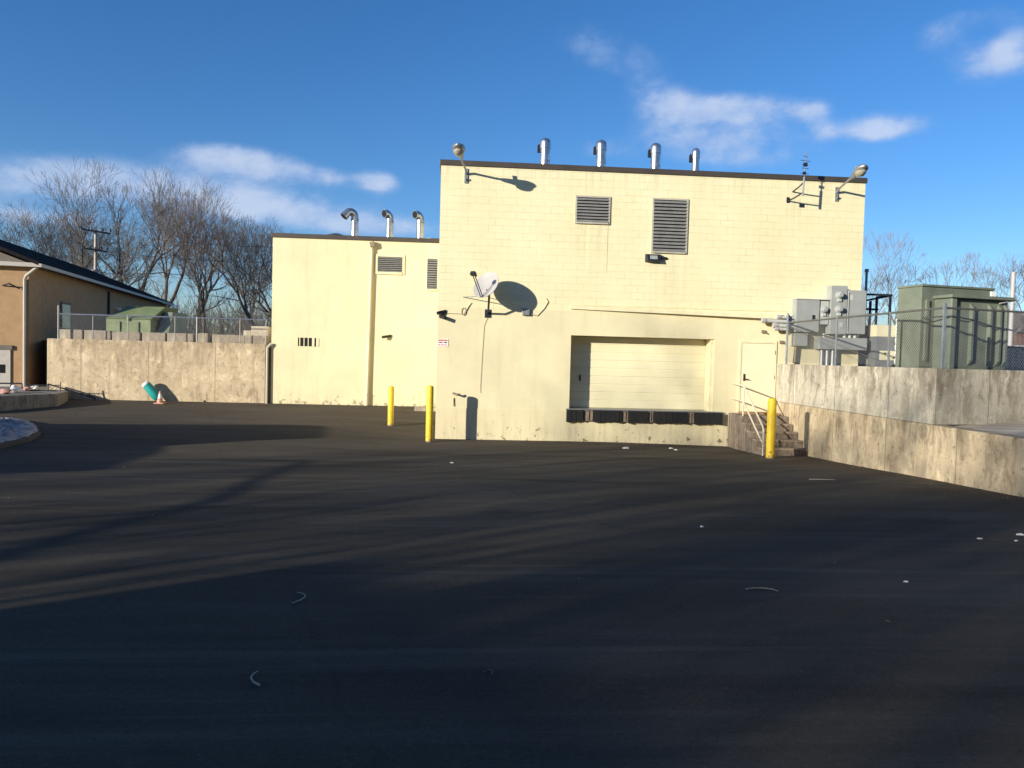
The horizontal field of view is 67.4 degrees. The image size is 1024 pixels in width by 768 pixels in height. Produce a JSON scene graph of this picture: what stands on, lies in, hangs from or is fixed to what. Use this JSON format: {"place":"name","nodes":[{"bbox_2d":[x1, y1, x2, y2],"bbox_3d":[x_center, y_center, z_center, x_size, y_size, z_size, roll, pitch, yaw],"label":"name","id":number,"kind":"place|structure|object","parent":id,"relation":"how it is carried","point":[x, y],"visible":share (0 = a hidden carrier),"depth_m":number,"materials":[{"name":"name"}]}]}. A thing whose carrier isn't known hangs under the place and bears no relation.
{"place":"outdoors","nodes":[
{"label":"outdoors","id":0,"kind":"place"},
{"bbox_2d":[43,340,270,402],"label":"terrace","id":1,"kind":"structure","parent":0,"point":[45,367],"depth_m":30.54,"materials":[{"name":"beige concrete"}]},
{"bbox_2d":[0,210,72,253],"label":"bare tree","id":2,"kind":"object","parent":1,"relation":"on","point":[19,232],"visible":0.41,"depth_m":74.27,"materials":[{"name":"brown plant"}]},
{"bbox_2d":[0,213,148,281],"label":"bare tree","id":3,"kind":"object","parent":1,"relation":"on","point":[58,247],"visible":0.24,"depth_m":69.73,"materials":[{"name":"brown plant"}]},
{"bbox_2d":[0,199,149,268],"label":"bare tree","id":4,"kind":"object","parent":1,"relation":"on","point":[46,240],"visible":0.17,"depth_m":79.06,"materials":[{"name":"brown plant"}]},
{"bbox_2d":[0,239,174,386],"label":"stucco house","id":5,"kind":"structure","parent":1,"relation":"on","point":[37,289],"depth_m":31.34,"materials":[{"name":"brown paint"}]},
{"bbox_2d":[0,350,10,385],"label":"garage door","id":6,"kind":"structure","parent":5,"relation":"in","point":[5,355],"depth_m":29.78,"materials":[{"name":"white metal"}]},
{"bbox_2d":[60,301,70,328],"bbox_3d":[-19.796,-2.994,34.071,0.053,1.250,1.300,1,2,-14],"label":"window","id":7,"kind":"structure","parent":5,"relation":"in","point":[65,307],"depth_m":33.94,"materials":[{"name":"grey glass"}]},
{"bbox_2d":[4,198,173,292],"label":"bare tree","id":8,"kind":"object","parent":1,"relation":"on","point":[133,282],"visible":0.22,"depth_m":84.88,"materials":[{"name":"brown plant"}]},
{"bbox_2d":[80,226,110,271],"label":"utility pole","id":9,"kind":"object","parent":1,"relation":"on","point":[95,249],"visible":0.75,"depth_m":55.12,"materials":[{"name":"brown wood"}]},
{"bbox_2d":[100,272,192,278],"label":"power line","id":10,"kind":"object","parent":9,"relation":"attached to","point":[148,276],"visible":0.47,"depth_m":57.47,"materials":[{"name":"metal"}]},
{"bbox_2d":[113,252,229,261],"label":"power line","id":11,"kind":"object","parent":9,"relation":"attached to","point":[175,258],"visible":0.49,"depth_m":58.46,"materials":[{"name":"metal"}]},
{"bbox_2d":[111,233,251,246],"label":"power line","id":12,"kind":"object","parent":9,"relation":"attached to","point":[187,242],"visible":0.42,"depth_m":59.43,"materials":[{"name":"metal"}]},
{"bbox_2d":[22,155,231,297],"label":"bare tree","id":13,"kind":"object","parent":1,"relation":"on","point":[89,259],"visible":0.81,"depth_m":57.29,"materials":[{"name":"grey plant"}]},
{"bbox_2d":[33,165,235,290],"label":"bare tree","id":14,"kind":"object","parent":1,"relation":"on","point":[150,267],"visible":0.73,"depth_m":59.00,"materials":[{"name":"grey plant"}]},
{"bbox_2d":[106,306,187,332],"bbox_3d":[-15.504,-2.517,32.696,2.483,1.542,2.280,2,2,0],"label":"green bin","id":15,"kind":"object","parent":1,"relation":"on","point":[144,311],"visible":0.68,"depth_m":32.05,"materials":[{"name":"green metal"}]},
{"bbox_2d":[116,177,214,307],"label":"bare tree","id":16,"kind":"object","parent":1,"relation":"on","point":[172,299],"visible":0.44,"depth_m":64.60,"materials":[{"name":"brown plant"}]},
{"bbox_2d":[155,192,231,332],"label":"bare tree","id":17,"kind":"object","parent":1,"relation":"on","point":[200,297],"visible":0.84,"depth_m":61.27,"materials":[{"name":"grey plant"}]},
{"bbox_2d":[147,199,265,332],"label":"bare tree","id":18,"kind":"object","parent":1,"relation":"on","point":[210,280],"visible":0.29,"depth_m":85.90,"materials":[{"name":"brown plant"}]},
{"bbox_2d":[150,284,271,334],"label":"brush thicket","id":19,"kind":"object","parent":1,"relation":"on","point":[219,327],"visible":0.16,"depth_m":76.30,"materials":[{"name":"brown plant"}]},
{"bbox_2d":[160,202,272,325],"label":"bare tree","id":20,"kind":"object","parent":1,"relation":"on","point":[243,296],"visible":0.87,"depth_m":66.22,"materials":[{"name":"brown plant"}]},
{"bbox_2d":[195,214,285,317],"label":"bare tree","id":21,"kind":"object","parent":1,"relation":"on","point":[263,298],"visible":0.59,"depth_m":71.51,"materials":[{"name":"brown plant"}]},
{"bbox_2d":[223,216,293,313],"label":"bare tree","id":22,"kind":"object","parent":1,"relation":"on","point":[257,259],"visible":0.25,"depth_m":89.05,"materials":[{"name":"brown plant"}]},
{"bbox_2d":[0,399,1023,767],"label":"asphalt lot","id":23,"kind":"structure","parent":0,"point":[594,605],"depth_m":5.78,"materials":[{"name":"black asphalt"}]},
{"bbox_2d":[0,425,40,448],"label":"kerb island","id":24,"kind":"structure","parent":23,"relation":"on","point":[6,444],"depth_m":17.93,"materials":[{"name":"grey concrete"}]},
{"bbox_2d":[0,417,37,442],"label":"snow patch","id":25,"kind":"object","parent":24,"relation":"on","point":[11,428],"visible":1,"depth_m":19.24,"materials":[{"name":"white snow"}]},
{"bbox_2d":[0,385,67,410],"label":"planter ledge","id":26,"kind":"object","parent":23,"relation":"on","point":[25,400],"visible":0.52,"depth_m":25.63,"materials":[{"name":"concrete"}]},
{"bbox_2d":[0,389,11,393],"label":"bundle","id":27,"kind":"object","parent":26,"relation":"on","point":[5,391],"visible":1,"depth_m":25.27,"materials":[{"name":"pink plastic"}]},
{"bbox_2d":[0,383,22,390],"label":"ledge rail","id":28,"kind":"object","parent":26,"relation":"on","point":[14,383],"visible":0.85,"depth_m":27.24,"materials":[{"name":"metal"}]},
{"bbox_2d":[10,385,22,392],"bbox_3d":[-16.955,0.163,26.264,0.378,0.263,0.557,1,2,-4],"label":"bundle","id":29,"kind":"object","parent":26,"relation":"on","point":[14,388],"visible":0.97,"depth_m":26.16,"materials":[{"name":"white paint"}]},
{"bbox_2d":[23,386,31,390],"bbox_3d":[-17.238,0.167,27.291,0.315,0.172,0.339,1,2,-4],"label":"bundle","id":30,"kind":"object","parent":26,"relation":"on","point":[27,388],"visible":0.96,"depth_m":27.23,"materials":[{"name":"pink plastic"}]},
{"bbox_2d":[23,382,60,390],"bbox_3d":[-16.919,0.088,27.602,1.261,0.331,0.290,1,2,-4],"label":"wire rack","id":31,"kind":"object","parent":26,"relation":"on","point":[44,388],"visible":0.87,"depth_m":27.64,"materials":[{"name":"metal"}]},
{"bbox_2d":[47,383,95,400],"bbox_3d":[-16.214,0.366,28.272,1.728,0.749,0.058,1,2,-4],"label":"ramp rail","id":32,"kind":"object","parent":23,"relation":"on","point":[48,384],"visible":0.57,"depth_m":28.25,"materials":[{"name":"metal"}]},
{"bbox_2d":[142,381,158,400],"bbox_3d":[-13.374,0.252,28.493,0.683,0.736,0.330,1,2,-4],"label":"teal tube","id":33,"kind":"object","parent":23,"relation":"on","point":[151,390],"visible":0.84,"depth_m":28.36,"materials":[{"name":"plastic"}]},
{"bbox_2d":[47,338,267,402],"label":"retaining wall","id":34,"kind":"structure","parent":23,"relation":"on","point":[170,371],"depth_m":28.79,"materials":[{"name":"beige concrete"}]},
{"bbox_2d":[59,329,83,338],"bbox_3d":[-16.671,-1.857,29.178,0.888,0.420,0.450,1,2,-3],"label":"barrier block","id":35,"kind":"object","parent":34,"relation":"on","point":[73,333],"depth_m":28.96,"materials":[{"name":"concrete"}]},
{"bbox_2d":[84,330,114,339],"bbox_3d":[-15.695,-1.832,29.254,0.966,0.415,0.450,1,2,-4],"label":"barrier block","id":36,"kind":"object","parent":34,"relation":"on","point":[100,335],"depth_m":29.03,"materials":[{"name":"concrete"}]},
{"bbox_2d":[112,332,141,340],"bbox_3d":[-14.644,-1.791,29.326,1.026,0.382,0.450,1,2,-4],"label":"barrier block","id":37,"kind":"object","parent":34,"relation":"on","point":[118,335],"depth_m":29.11,"materials":[{"name":"concrete"}]},
{"bbox_2d":[142,332,166,340],"bbox_3d":[-13.624,-1.769,29.392,0.865,0.388,0.450,1,2,-3],"label":"barrier block","id":38,"kind":"object","parent":34,"relation":"on","point":[154,336],"depth_m":29.17,"materials":[{"name":"concrete"}]},
{"bbox_2d":[57,305,266,343],"bbox_3d":[-13.140,-2.224,28.916,7.643,1.243,0.068,1,2,-4],"label":"chain link fence","id":39,"kind":"object","parent":34,"relation":"on","point":[110,315],"visible":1,"depth_m":28.91,"materials":[{"name":"metal"}]},
{"bbox_2d":[167,333,195,341],"bbox_3d":[-12.647,-1.747,29.459,0.980,0.390,0.450,1,2,-3],"label":"barrier block","id":40,"kind":"object","parent":34,"relation":"on","point":[170,338],"depth_m":29.24,"materials":[{"name":"concrete"}]},
{"bbox_2d":[198,333,211,342],"bbox_3d":[-11.790,-1.740,29.525,0.482,0.416,0.450,1,2,-4],"label":"barrier block","id":41,"kind":"object","parent":34,"relation":"on","point":[208,336],"depth_m":29.30,"materials":[{"name":"concrete"}]},
{"bbox_2d":[212,334,268,344],"bbox_3d":[-10.461,-1.691,29.628,2.038,0.380,0.450,1,2,-5],"label":"barrier block","id":42,"kind":"object","parent":34,"relation":"on","point":[217,337],"depth_m":29.41,"materials":[{"name":"concrete"}]},
{"bbox_2d":[243,326,270,343],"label":"concrete slab","id":43,"kind":"structure","parent":42,"relation":"on","point":[266,330],"depth_m":30.02,"materials":[{"name":"beige concrete"}]},
{"bbox_2d":[153,391,165,403],"bbox_3d":[-12.784,0.487,27.897,0.340,0.460,0.340,1,2,-4],"label":"traffic cone","id":44,"kind":"object","parent":23,"relation":"on","point":[159,400],"visible":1,"depth_m":27.84,"materials":[{"name":"orange plastic"}]},
{"bbox_2d":[250,671,260,685],"bbox_3d":[-1.402,1.606,4.188,0.048,0.013,0.203,1,2,-22],"label":"fallen twig","id":45,"kind":"object","parent":23,"relation":"on","point":[254,682],"visible":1,"depth_m":4.14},
{"bbox_2d":[265,208,439,406],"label":"side wing building","id":46,"kind":"structure","parent":23,"relation":"on","point":[342,305],"depth_m":29.16,"materials":[{"name":"paint"}]},
{"bbox_2d":[387,386,393,425],"bbox_3d":[-3.866,0.798,24.505,0.194,1.468,0.194,1,2,-4],"label":"bollard","id":47,"kind":"object","parent":23,"relation":"on","point":[390,405],"visible":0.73,"depth_m":24.43,"materials":[{"name":"yellow metal"}]},
{"bbox_2d":[414,407,435,411],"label":"concrete kerb","id":48,"kind":"structure","parent":23,"relation":"on","point":[421,408],"depth_m":28.21,"materials":[{"name":"beige concrete"}]},
{"bbox_2d":[425,385,433,441],"bbox_3d":[-2.320,0.937,21.614,0.204,1.790,0.204,1,2,-4],"label":"bollard","id":49,"kind":"object","parent":23,"relation":"on","point":[429,411],"visible":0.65,"depth_m":21.53,"materials":[{"name":"yellow metal"}]},
{"bbox_2d":[8,403,1007,621],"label":"leaf litter","id":50,"kind":"object","parent":23,"relation":"on","point":[677,445],"visible":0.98,"depth_m":14.22,"materials":[{"name":"brown plant"}]},
{"bbox_2d":[435,138,867,445],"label":"loading dock building","id":51,"kind":"structure","parent":23,"relation":"on","point":[618,338],"depth_m":22.80,"materials":[{"name":"paint"}]},
{"bbox_2d":[436,310,445,314],"bbox_3d":[-2.063,-2.089,22.367,0.277,0.154,0.090,0,2,-32],"label":"security camera","id":52,"kind":"object","parent":51,"relation":"attached to","point":[440,312],"visible":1,"depth_m":22.32,"materials":[{"name":"metal"}]},
{"bbox_2d":[437,339,447,345],"bbox_3d":[-2.028,-1.207,22.461,0.320,0.210,0.015,1,2,-4],"label":"wall sign","id":53,"kind":"object","parent":51,"relation":"attached to","point":[442,342],"visible":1,"depth_m":22.45,"materials":[{"name":"white paint"}]},
{"bbox_2d":[452,143,467,182],"bbox_3d":[-1.456,-6.182,21.455,0.369,0.743,1.744,1,2,0],"label":"wall floodlight","id":54,"kind":"object","parent":51,"relation":"attached to","point":[458,149],"depth_m":20.79,"materials":[{"name":"grey metal"}]},
{"bbox_2d":[466,271,520,392],"bbox_3d":[-0.551,-1.453,21.918,1.753,3.488,1.285,1,2,-4],"label":"satellite dish","id":55,"kind":"object","parent":51,"relation":"attached to","point":[486,284],"visible":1,"depth_m":21.90,"materials":[{"name":"metal"}]},
{"bbox_2d":[522,298,548,315],"bbox_3d":[0.687,-2.269,22.570,0.781,0.537,0.090,1,2,-4],"label":"junction box","id":56,"kind":"object","parent":51,"relation":"attached to","point":[525,311],"visible":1,"depth_m":22.52,"materials":[{"name":"grey metal"}]},
{"bbox_2d":[569,336,705,409],"bbox_3d":[3.851,-0.327,23.446,4.334,2.167,0.090,1,2,-4],"label":"dock door","id":57,"kind":"structure","parent":51,"relation":"in","point":[606,372],"depth_m":23.43,"materials":[{"name":"beige paint"}]},
{"bbox_2d":[645,254,666,262],"bbox_3d":[4.285,-3.724,22.727,0.668,0.238,0.200,1,2,-4],"label":"wall pack light","id":58,"kind":"object","parent":51,"relation":"attached to","point":[657,258],"visible":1,"depth_m":22.67,"materials":[{"name":"metal"}]},
{"bbox_2d":[737,340,776,411],"bbox_3d":[7.383,-0.222,23.121,1.150,2.165,0.130,1,2,-4],"label":"person door","id":59,"kind":"structure","parent":51,"relation":"in","point":[756,369],"depth_m":23.13,"materials":[{"name":"beige paint"}]},
{"bbox_2d":[761,314,794,330],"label":"service conduits","id":60,"kind":"object","parent":51,"relation":"attached to","point":[777,323],"visible":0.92,"depth_m":22.88,"materials":[{"name":"grey metal"}]},
{"bbox_2d":[786,152,809,206],"bbox_3d":[8.529,-6.034,22.680,0.540,1.481,0.674,1,2,-4],"label":"roof antenna","id":61,"kind":"object","parent":51,"relation":"attached to","point":[805,164],"visible":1,"depth_m":22.39,"materials":[{"name":"metal"}]},
{"bbox_2d":[791,333,807,362],"bbox_3d":[8.644,-1.069,23.090,0.460,0.903,0.239,1,2,-4],"label":"disconnect box","id":62,"kind":"object","parent":51,"relation":"attached to","point":[796,342],"visible":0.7,"depth_m":22.97,"materials":[{"name":"metal"}]},
{"bbox_2d":[791,298,829,332],"bbox_3d":[8.956,-2.045,22.978,1.040,0.990,0.429,1,2,-4],"label":"switch cabinet","id":63,"kind":"object","parent":51,"relation":"attached to","point":[806,309],"visible":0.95,"depth_m":22.89,"materials":[{"name":"grey metal"}]},
{"bbox_2d":[825,286,847,334],"bbox_3d":[9.741,-2.210,22.986,0.500,1.440,0.509,1,2,-4],"label":"meter cabinet","id":64,"kind":"object","parent":51,"relation":"attached to","point":[836,296],"visible":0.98,"depth_m":22.90,"materials":[{"name":"grey metal"}]},
{"bbox_2d":[814,334,866,364],"bbox_3d":[9.884,-1.025,23.127,1.480,0.950,0.339,1,2,-4],"label":"wiring trough","id":65,"kind":"object","parent":51,"relation":"attached to","point":[849,338],"visible":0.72,"depth_m":22.98,"materials":[{"name":"grey metal"}]},
{"bbox_2d":[835,164,868,200],"bbox_3d":[9.777,-5.837,22.235,0.370,0.744,1.736,1,2,-4],"label":"wall floodlight","id":66,"kind":"object","parent":51,"relation":"attached to","point":[860,170],"depth_m":21.64,"materials":[{"name":"grey metal"}]},
{"bbox_2d":[846,290,866,334],"bbox_3d":[10.284,-2.149,23.093,0.560,1.300,0.374,1,2,-4],"label":"tall cabinet","id":67,"kind":"object","parent":51,"relation":"attached to","point":[856,302],"visible":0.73,"depth_m":22.92,"materials":[{"name":"metal"}]},
{"bbox_2d":[746,587,777,590],"bbox_3d":[2.021,1.661,6.229,0.255,0.013,0.069,2,2,7],"label":"fallen twig","id":68,"kind":"object","parent":23,"relation":"on","point":[759,587],"visible":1,"depth_m":6.24,"materials":[{"name":"grey wood"}]},
{"bbox_2d":[728,411,807,455],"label":"concrete steps","id":69,"kind":"structure","parent":23,"relation":"on","point":[742,434],"depth_m":21.79,"materials":[{"name":"beige concrete"}]},
{"bbox_2d":[731,382,764,455],"bbox_3d":[6.668,0.963,21.838,0.049,1.944,2.583,1,2,-4],"label":"handrail","id":70,"kind":"object","parent":69,"relation":"attached to","point":[744,404],"visible":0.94,"depth_m":21.46,"materials":[{"name":"metal"}]},
{"bbox_2d":[766,398,776,458],"bbox_3d":[6.700,1.245,19.861,0.224,1.766,0.224,1,2,-4],"label":"bollard","id":71,"kind":"object","parent":23,"relation":"on","point":[771,428],"visible":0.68,"depth_m":19.77,"materials":[{"name":"yellow metal"}]},
{"bbox_2d":[0,0,1023,334],"label":"sky","id":72,"kind":"structure","parent":0,"point":[305,112],"materials":[{"name":"blue"}]},
{"bbox_2d":[868,325,895,366],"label":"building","id":73,"kind":"structure","parent":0,"point":[878,346],"depth_m":22.93,"materials":[{"name":"grey metal"}]},
{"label":"upper terrace","id":74,"kind":"structure","parent":0,"visible":0},
{"bbox_2d":[858,326,868,365],"bbox_3d":[11.104,-1.168,23.933,1.000,1.280,0.590,1,2,-4],"label":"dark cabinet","id":75,"kind":"object","parent":74,"relation":"on","point":[862,352],"visible":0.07,"depth_m":23.70,"materials":[{"name":"metal"}]},
{"bbox_2d":[865,269,868,325],"bbox_3d":[13.738,-2.554,29.913,0.148,3.829,0.148,1,2,-22],"label":"vent pole","id":76,"kind":"object","parent":74,"relation":"on","point":[866,276],"visible":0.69,"depth_m":29.82,"materials":[{"name":"black metal"}]},
{"bbox_2d":[866,293,892,325],"bbox_3d":[11.326,-1.683,24.360,0.998,2.289,0.850,1,2,-4],"label":"steel frame","id":77,"kind":"object","parent":74,"relation":"on","point":[876,298],"visible":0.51,"depth_m":23.95,"materials":[{"name":"black metal"}]},
{"bbox_2d":[861,226,925,324],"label":"bare tree","id":78,"kind":"object","parent":74,"relation":"on","point":[878,246],"visible":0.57,"depth_m":69.91,"materials":[{"name":"brown plant"}]},
{"bbox_2d":[892,319,896,366],"bbox_3d":[11.426,-1.191,22.776,0.180,1.468,0.180,1,2,-4],"label":"insulator post","id":79,"kind":"object","parent":74,"relation":"on","point":[893,365],"visible":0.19,"depth_m":22.77,"materials":[{"name":"white paint"}]},
{"bbox_2d":[861,261,936,324],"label":"bare tree","id":80,"kind":"object","parent":74,"relation":"on","point":[905,281],"visible":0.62,"depth_m":77.16,"materials":[{"name":"brown plant"}]},
{"bbox_2d":[895,284,1019,369],"bbox_3d":[10.190,-1.276,17.627,2.245,1.910,1.290,1,2,-15],"label":"transformer","id":81,"kind":"object","parent":74,"relation":"on","point":[917,296],"visible":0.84,"depth_m":17.25,"materials":[{"name":"green paint"}]},
{"bbox_2d":[918,250,1000,287],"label":"bare tree","id":82,"kind":"object","parent":74,"relation":"on","point":[950,267],"visible":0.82,"depth_m":78.14,"materials":[{"name":"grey plant"}]},
{"bbox_2d":[965,250,1023,335],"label":"bare tree","id":83,"kind":"object","parent":74,"relation":"on","point":[1004,283],"visible":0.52,"depth_m":80.99,"materials":[{"name":"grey plant"}]},
{"bbox_2d":[983,264,1023,313],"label":"bare tree","id":84,"kind":"object","parent":74,"relation":"on","point":[1020,271],"visible":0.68,"depth_m":78.37,"materials":[{"name":"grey plant"}]},
{"bbox_2d":[1008,272,1015,345],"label":"white pole","id":85,"kind":"object","parent":74,"relation":"on","point":[1012,290],"visible":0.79,"depth_m":59.66,"materials":[{"name":"white metal"}]},
{"bbox_2d":[1005,346,1023,369],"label":"screen fence","id":86,"kind":"object","parent":74,"relation":"on","point":[1017,361],"visible":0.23,"depth_m":25.14,"materials":[{"name":"metal"}]},
{"bbox_2d":[1013,313,1023,346],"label":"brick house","id":87,"kind":"structure","parent":74,"relation":"on","point":[1015,330],"depth_m":94.57,"materials":[{"name":"brown"}]},
{"label":"ground","id":88,"kind":"structure","parent":0,"visible":0},
{"bbox_2d":[775,364,1023,496],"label":"retaining wall","id":89,"kind":"structure","parent":88,"relation":"on","point":[900,420],"depth_m":16.17,"materials":[{"name":"concrete"}]},
{"bbox_2d":[785,303,1023,368],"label":"chain link fence","id":90,"kind":"object","parent":89,"relation":"on","point":[942,340],"visible":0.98,"depth_m":17.03,"materials":[{"name":"metal"}]},
{"bbox_2d":[957,421,1023,435],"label":"ledge","id":91,"kind":"object","parent":89,"relation":"attached to","point":[1014,428],"depth_m":15.15,"materials":[{"name":"concrete"}]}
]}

